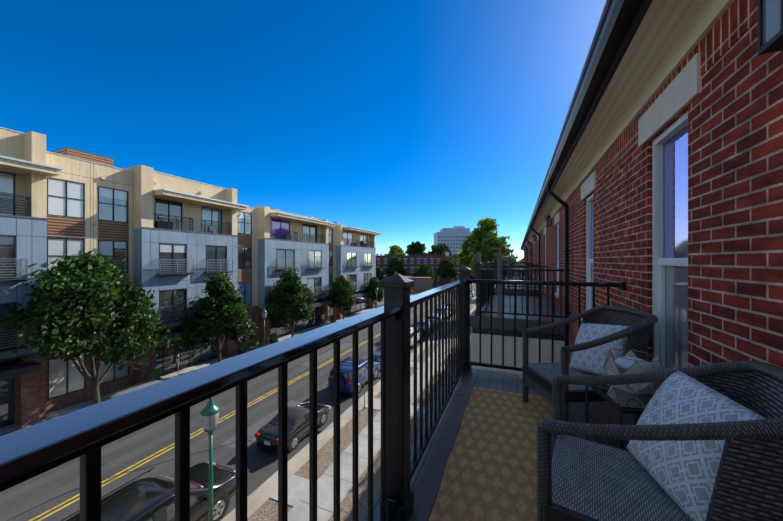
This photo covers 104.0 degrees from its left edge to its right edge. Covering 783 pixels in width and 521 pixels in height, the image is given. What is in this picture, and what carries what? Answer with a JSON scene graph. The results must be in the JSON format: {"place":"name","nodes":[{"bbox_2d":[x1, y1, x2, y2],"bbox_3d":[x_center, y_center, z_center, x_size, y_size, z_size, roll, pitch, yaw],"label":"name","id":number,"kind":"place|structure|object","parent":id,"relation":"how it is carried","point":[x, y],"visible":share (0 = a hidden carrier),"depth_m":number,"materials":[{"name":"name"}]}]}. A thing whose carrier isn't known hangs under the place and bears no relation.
{"place":"outdoors","nodes":[
{"label":"outdoors","id":0,"kind":"place"},
{"bbox_2d":[0,162,375,421],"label":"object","id":1,"kind":"object","parent":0,"point":[66,200],"visible":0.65,"depth_m":21.03,"materials":[{"name":"grey glass"}]},
{"bbox_2d":[0,283,475,520],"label":"street","id":2,"kind":"structure","parent":0,"point":[149,445],"depth_m":14.13,"materials":[{"name":"grey asphalt"}]},
{"bbox_2d":[110,379,153,393],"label":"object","id":3,"kind":"object","parent":2,"relation":"on","point":[130,386],"visible":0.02,"depth_m":16.88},
{"bbox_2d":[105,380,162,400],"bbox_3d":[-14.056,7.803,16.195,1.839,1.503,4.486,0,0,22],"label":"jeep body","id":4,"kind":"object","parent":2,"relation":"on","point":[133,389],"visible":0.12,"depth_m":16.85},
{"bbox_2d":[60,462,235,520],"bbox_3d":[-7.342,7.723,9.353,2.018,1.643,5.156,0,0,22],"label":"car","id":5,"kind":"object","parent":2,"relation":"on","point":[126,501],"visible":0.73,"depth_m":9.26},
{"bbox_2d":[200,397,220,520],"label":"lamp","id":6,"kind":"object","parent":2,"relation":"on","point":[210,412],"visible":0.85,"depth_m":8.68,"materials":[{"name":"green metal"}]},
{"bbox_2d":[173,273,262,361],"bbox_3d":[-13.611,4.871,24.311,5.766,7.852,5.170,0,0,22],"label":"tree","id":7,"kind":"object","parent":2,"relation":"on","point":[219,309],"visible":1,"depth_m":23.79,"materials":[{"name":"green plant"}]},
{"bbox_2d":[7,300,429,520],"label":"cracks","id":8,"kind":"object","parent":2,"relation":"on","point":[143,468],"visible":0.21,"depth_m":12.84,"materials":[{"name":"grey"}]},
{"bbox_2d":[23,286,441,512],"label":"pavement joints","id":9,"kind":"object","parent":2,"relation":"on","point":[344,452],"visible":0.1,"depth_m":13.62,"materials":[{"name":"grey concrete"}]},
{"bbox_2d":[261,308,266,346],"bbox_3d":[-11.419,6.461,27.430,0.510,4.460,0.510,0,0,22],"label":"lamp","id":10,"kind":"object","parent":2,"relation":"on","point":[264,313],"visible":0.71,"depth_m":27.38,"materials":[{"name":"green metal"}]},
{"bbox_2d":[264,267,315,336],"bbox_3d":[-10.966,4.747,32.483,5.600,8.097,5.703,0,0,-3],"label":"tree","id":11,"kind":"object","parent":2,"relation":"on","point":[291,293],"visible":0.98,"depth_m":31.54,"materials":[{"name":"green plant"}]},
{"bbox_2d":[255,401,330,453],"bbox_3d":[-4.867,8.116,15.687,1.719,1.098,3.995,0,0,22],"label":"car","id":12,"kind":"object","parent":2,"relation":"on","point":[298,415],"visible":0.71,"depth_m":14.65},
{"bbox_2d":[146,290,450,408],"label":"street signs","id":13,"kind":"object","parent":2,"relation":"on","point":[154,374],"visible":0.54,"depth_m":20.95,"materials":[{"name":"grey"}]},
{"bbox_2d":[328,356,378,393],"bbox_3d":[-2.560,7.927,21.745,2.240,1.915,4.920,0,0,22],"label":"car","id":14,"kind":"object","parent":2,"relation":"on","point":[375,374],"visible":0.31,"depth_m":20.48,"materials":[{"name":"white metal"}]},
{"bbox_2d":[328,358,379,392],"bbox_3d":[-2.499,7.793,21.893,1.879,1.463,4.576,0,0,22],"label":"car body","id":15,"kind":"object","parent":2,"relation":"on","point":[345,373],"visible":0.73,"depth_m":20.20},
{"bbox_2d":[365,274,383,307],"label":"tree","id":16,"kind":"object","parent":2,"relation":"on","point":[373,283],"visible":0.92,"depth_m":51.55,"materials":[{"name":"green plant"}]},
{"bbox_2d":[373,345,380,364],"bbox_3d":[-0.148,7.994,27.262,1.779,1.282,4.535,0,0,22],"label":"car body","id":17,"kind":"object","parent":2,"relation":"on","point":[377,354],"visible":0.19,"depth_m":25.50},
{"bbox_2d":[386,245,404,254],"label":"tree","id":18,"kind":"object","parent":2,"relation":"on","point":[395,249],"visible":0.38,"depth_m":147.72,"materials":[{"name":"green plant"}]},
{"bbox_2d":[410,327,419,345],"bbox_3d":[1.920,7.803,32.467,1.839,1.503,4.486,0,0,22],"label":"car body","id":19,"kind":"object","parent":2,"relation":"on","point":[411,334],"visible":0.21,"depth_m":31.18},
{"bbox_2d":[417,320,433,334],"bbox_3d":[4.042,7.994,37.541,1.779,1.282,4.535,0,0,22],"label":"car body","id":20,"kind":"object","parent":2,"relation":"on","point":[418,324],"visible":0.17,"depth_m":36.36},
{"bbox_2d":[428,313,441,324],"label":"car body","id":21,"kind":"object","parent":2,"relation":"on","point":[433,318],"visible":0.25,"depth_m":40.89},
{"bbox_2d":[437,306,450,317],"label":"car body","id":22,"kind":"object","parent":2,"relation":"on","point":[444,311],"visible":0.12,"depth_m":45.92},
{"bbox_2d":[458,273,475,289],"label":"tree","id":23,"kind":"object","parent":2,"relation":"on","point":[471,277],"visible":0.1,"depth_m":91.37,"materials":[{"name":"green plant"}]},
{"bbox_2d":[456,216,521,285],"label":"tree","id":24,"kind":"object","parent":2,"relation":"on","point":[486,241],"visible":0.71,"depth_m":46.55,"materials":[{"name":"green plant"}]},
{"bbox_2d":[0,0,605,261],"label":"sky","id":25,"kind":"structure","parent":0,"point":[405,121],"materials":[{"name":"blue"}]},
{"bbox_2d":[375,286,434,304],"bbox_3d":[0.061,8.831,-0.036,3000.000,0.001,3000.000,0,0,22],"label":"ground","id":26,"kind":"structure","parent":0,"point":[381,302],"depth_m":65.87,"materials":[{"name":"grey concrete"}]},
{"bbox_2d":[0,248,184,403],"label":"tree","id":27,"kind":"object","parent":26,"relation":"on","point":[83,290],"visible":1,"depth_m":16.16,"materials":[{"name":"green plant"}]},
{"bbox_2d":[0,127,381,427],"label":"opposite building","id":28,"kind":"structure","parent":26,"relation":"on","point":[29,161],"depth_m":21.33,"materials":[{"name":"beige paint"}]},
{"bbox_2d":[324,275,356,318],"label":"tree","id":29,"kind":"object","parent":26,"relation":"on","point":[341,294],"visible":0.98,"depth_m":41.61,"materials":[{"name":"green plant"}]},
{"bbox_2d":[376,266,387,281],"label":"tree","id":30,"kind":"object","parent":26,"relation":"on","point":[381,275],"visible":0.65,"depth_m":86.27,"materials":[{"name":"green plant"}]},
{"bbox_2d":[384,256,407,276],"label":"tree","id":31,"kind":"object","parent":26,"relation":"on","point":[395,265],"visible":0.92,"depth_m":102.22,"materials":[{"name":"green plant"}]},
{"bbox_2d":[405,241,428,254],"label":"tree","id":32,"kind":"object","parent":26,"relation":"on","point":[416,247],"visible":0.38,"depth_m":133.83,"materials":[{"name":"green plant"}]},
{"bbox_2d":[411,264,435,282],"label":"tree","id":33,"kind":"object","parent":26,"relation":"on","point":[423,270],"visible":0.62,"depth_m":88.40,"materials":[{"name":"green plant"}]},
{"bbox_2d":[427,243,449,254],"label":"tree","id":34,"kind":"object","parent":26,"relation":"on","point":[438,248],"visible":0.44,"depth_m":166.52,"materials":[{"name":"green plant"}]},
{"bbox_2d":[435,252,454,287],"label":"utility pole","id":35,"kind":"object","parent":26,"relation":"on","point":[435,268],"visible":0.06,"depth_m":97.80,"materials":[{"name":"brown wood"}]},
{"bbox_2d":[436,259,456,283],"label":"tree","id":36,"kind":"object","parent":26,"relation":"on","point":[447,268],"visible":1,"depth_m":100.35,"materials":[{"name":"green plant"}]},
{"bbox_2d":[524,20,782,379],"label":"brick wall","id":37,"kind":"structure","parent":26,"relation":"on","point":[734,108],"depth_m":1.62,"materials":[{"name":"red brick"}]},
{"bbox_2d":[362,366,632,520],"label":"balcony deck","id":38,"kind":"structure","parent":37,"relation":"attached to","point":[426,481],"depth_m":2.45,"materials":[{"name":"grey concrete"}]},
{"bbox_2d":[0,266,625,520],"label":"balcony rail","id":39,"kind":"object","parent":38,"relation":"on","point":[85,434],"visible":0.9,"depth_m":0.91,"materials":[{"name":"black metal"}]},
{"bbox_2d":[429,386,551,520],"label":"rug","id":40,"kind":"object","parent":38,"relation":"on","point":[490,472],"visible":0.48,"depth_m":1.94,"materials":[{"name":"brown carpet"}]},
{"bbox_2d":[523,306,657,424],"bbox_3d":[1.612,0.846,2.522,0.809,0.896,0.628,0,0,-4],"label":"chair frame","id":41,"kind":"object","parent":38,"relation":"on","point":[569,395],"visible":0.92,"depth_m":2.25,"materials":[{"name":"black wicker"}]},
{"bbox_2d":[525,310,652,404],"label":"chair panels","id":42,"kind":"object","parent":41,"relation":"attached to","point":[638,341],"visible":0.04,"depth_m":2.53,"materials":[{"name":"grey wicker"}]},
{"bbox_2d":[569,322,629,374],"bbox_3d":[1.720,0.731,2.549,0.243,0.433,0.470,0,0,-19],"label":"cushion","id":43,"kind":"object","parent":41,"relation":"on","point":[591,360],"visible":0.69,"depth_m":2.50,"materials":[{"name":"grey fabric"}]},
{"bbox_2d":[585,385,652,448],"bbox_3d":[1.455,1.037,1.793,0.418,0.507,0.418,0,0,10],"label":"side table","id":44,"kind":"object","parent":38,"relation":"on","point":[620,401],"visible":0.08,"depth_m":1.76,"materials":[{"name":"black"}]},
{"bbox_2d":[604,349,663,394],"bbox_3d":[1.491,0.683,1.881,0.300,0.204,0.296,0,0,22],"label":"terrarium","id":45,"kind":"object","parent":44,"relation":"on","point":[629,362],"visible":0.69,"depth_m":1.83,"materials":[{"name":"clear glass"}]},
{"bbox_2d":[537,361,782,520],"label":"chair frame","id":46,"kind":"object","parent":38,"relation":"on","point":[549,431],"visible":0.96,"depth_m":1.16,"materials":[{"name":"black wicker"}]},
{"bbox_2d":[552,371,782,520],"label":"wicker armchair","id":47,"kind":"object","parent":46,"relation":"attached to","point":[596,481],"visible":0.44,"depth_m":1.17,"materials":[{"name":"black wicker"}]},
{"bbox_2d":[626,368,765,520],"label":"cushion","id":48,"kind":"object","parent":46,"relation":"on","point":[683,474],"visible":0.73,"depth_m":1.17,"materials":[{"name":"grey fabric"}]},
{"bbox_2d":[494,284,538,296],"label":"balcony deck","id":49,"kind":"structure","parent":37,"relation":"attached to","point":[519,289],"depth_m":13.64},
{"bbox_2d":[470,295,563,374],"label":"balcony deck","id":50,"kind":"structure","parent":37,"relation":"attached to","point":[546,346],"depth_m":6.70,"materials":[{"name":"grey concrete"}]},
{"bbox_2d":[475,252,563,317],"bbox_3d":[3.604,0.531,8.670,1.848,1.440,4.573,0,0,22],"label":"balcony rail","id":51,"kind":"object","parent":50,"relation":"on","point":[486,272],"visible":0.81,"depth_m":6.82,"materials":[{"name":"black metal"}]},
{"bbox_2d":[503,276,530,279],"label":"balcony deck","id":52,"kind":"structure","parent":37,"relation":"attached to","point":[520,277],"depth_m":21.25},
{"bbox_2d":[520,0,640,361],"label":"gutters","id":53,"kind":"object","parent":37,"relation":"attached to","point":[617,17],"visible":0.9,"depth_m":2.77,"materials":[{"name":"grey metal"}]},
{"bbox_2d":[524,52,701,369],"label":"our windows","id":54,"kind":"structure","parent":37,"relation":"in","point":[681,91],"depth_m":2.29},
{"bbox_2d":[521,0,757,250],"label":"eave trim","id":55,"kind":"structure","parent":37,"relation":"attached to","point":[712,31],"depth_m":2.20,"materials":[{"name":"beige paint"}]},
{"bbox_2d":[522,0,694,249],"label":"perforated soffit","id":56,"kind":"object","parent":55,"relation":"attached to","point":[658,31],"visible":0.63,"depth_m":2.36,"materials":[{"name":"beige"}]},
{"bbox_2d":[524,0,782,251],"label":"lanterns","id":57,"kind":"object","parent":37,"relation":"attached to","point":[770,26],"visible":0.94,"depth_m":1.14,"materials":[{"name":"black metal"}]},
{"bbox_2d":[376,226,523,292],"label":"buildings","id":58,"kind":"structure","parent":0,"point":[453,238],"depth_m":105.16,"materials":[{"name":"brown brick"}]},
{"bbox_2d":[506,258,526,273],"bbox_3d":[12.099,0.531,29.506,1.848,1.440,4.573,0,0,22],"label":"balcony rail","id":59,"kind":"object","parent":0,"point":[517,264],"visible":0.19,"depth_m":27.74,"materials":[{"name":"black metal"}]},
{"bbox_2d":[503,258,530,278],"bbox_3d":[9.267,0.531,22.560,1.848,1.440,4.573,0,0,22],"label":"balcony rail","id":60,"kind":"object","parent":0,"point":[505,263],"visible":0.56,"depth_m":20.78,"materials":[{"name":"black metal"}]},
{"bbox_2d":[496,256,540,287],"bbox_3d":[6.436,0.531,15.615,1.848,1.440,4.573,0,0,22],"label":"balcony rail","id":61,"kind":"object","parent":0,"point":[518,272],"visible":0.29,"depth_m":13.77,"materials":[{"name":"black metal"}]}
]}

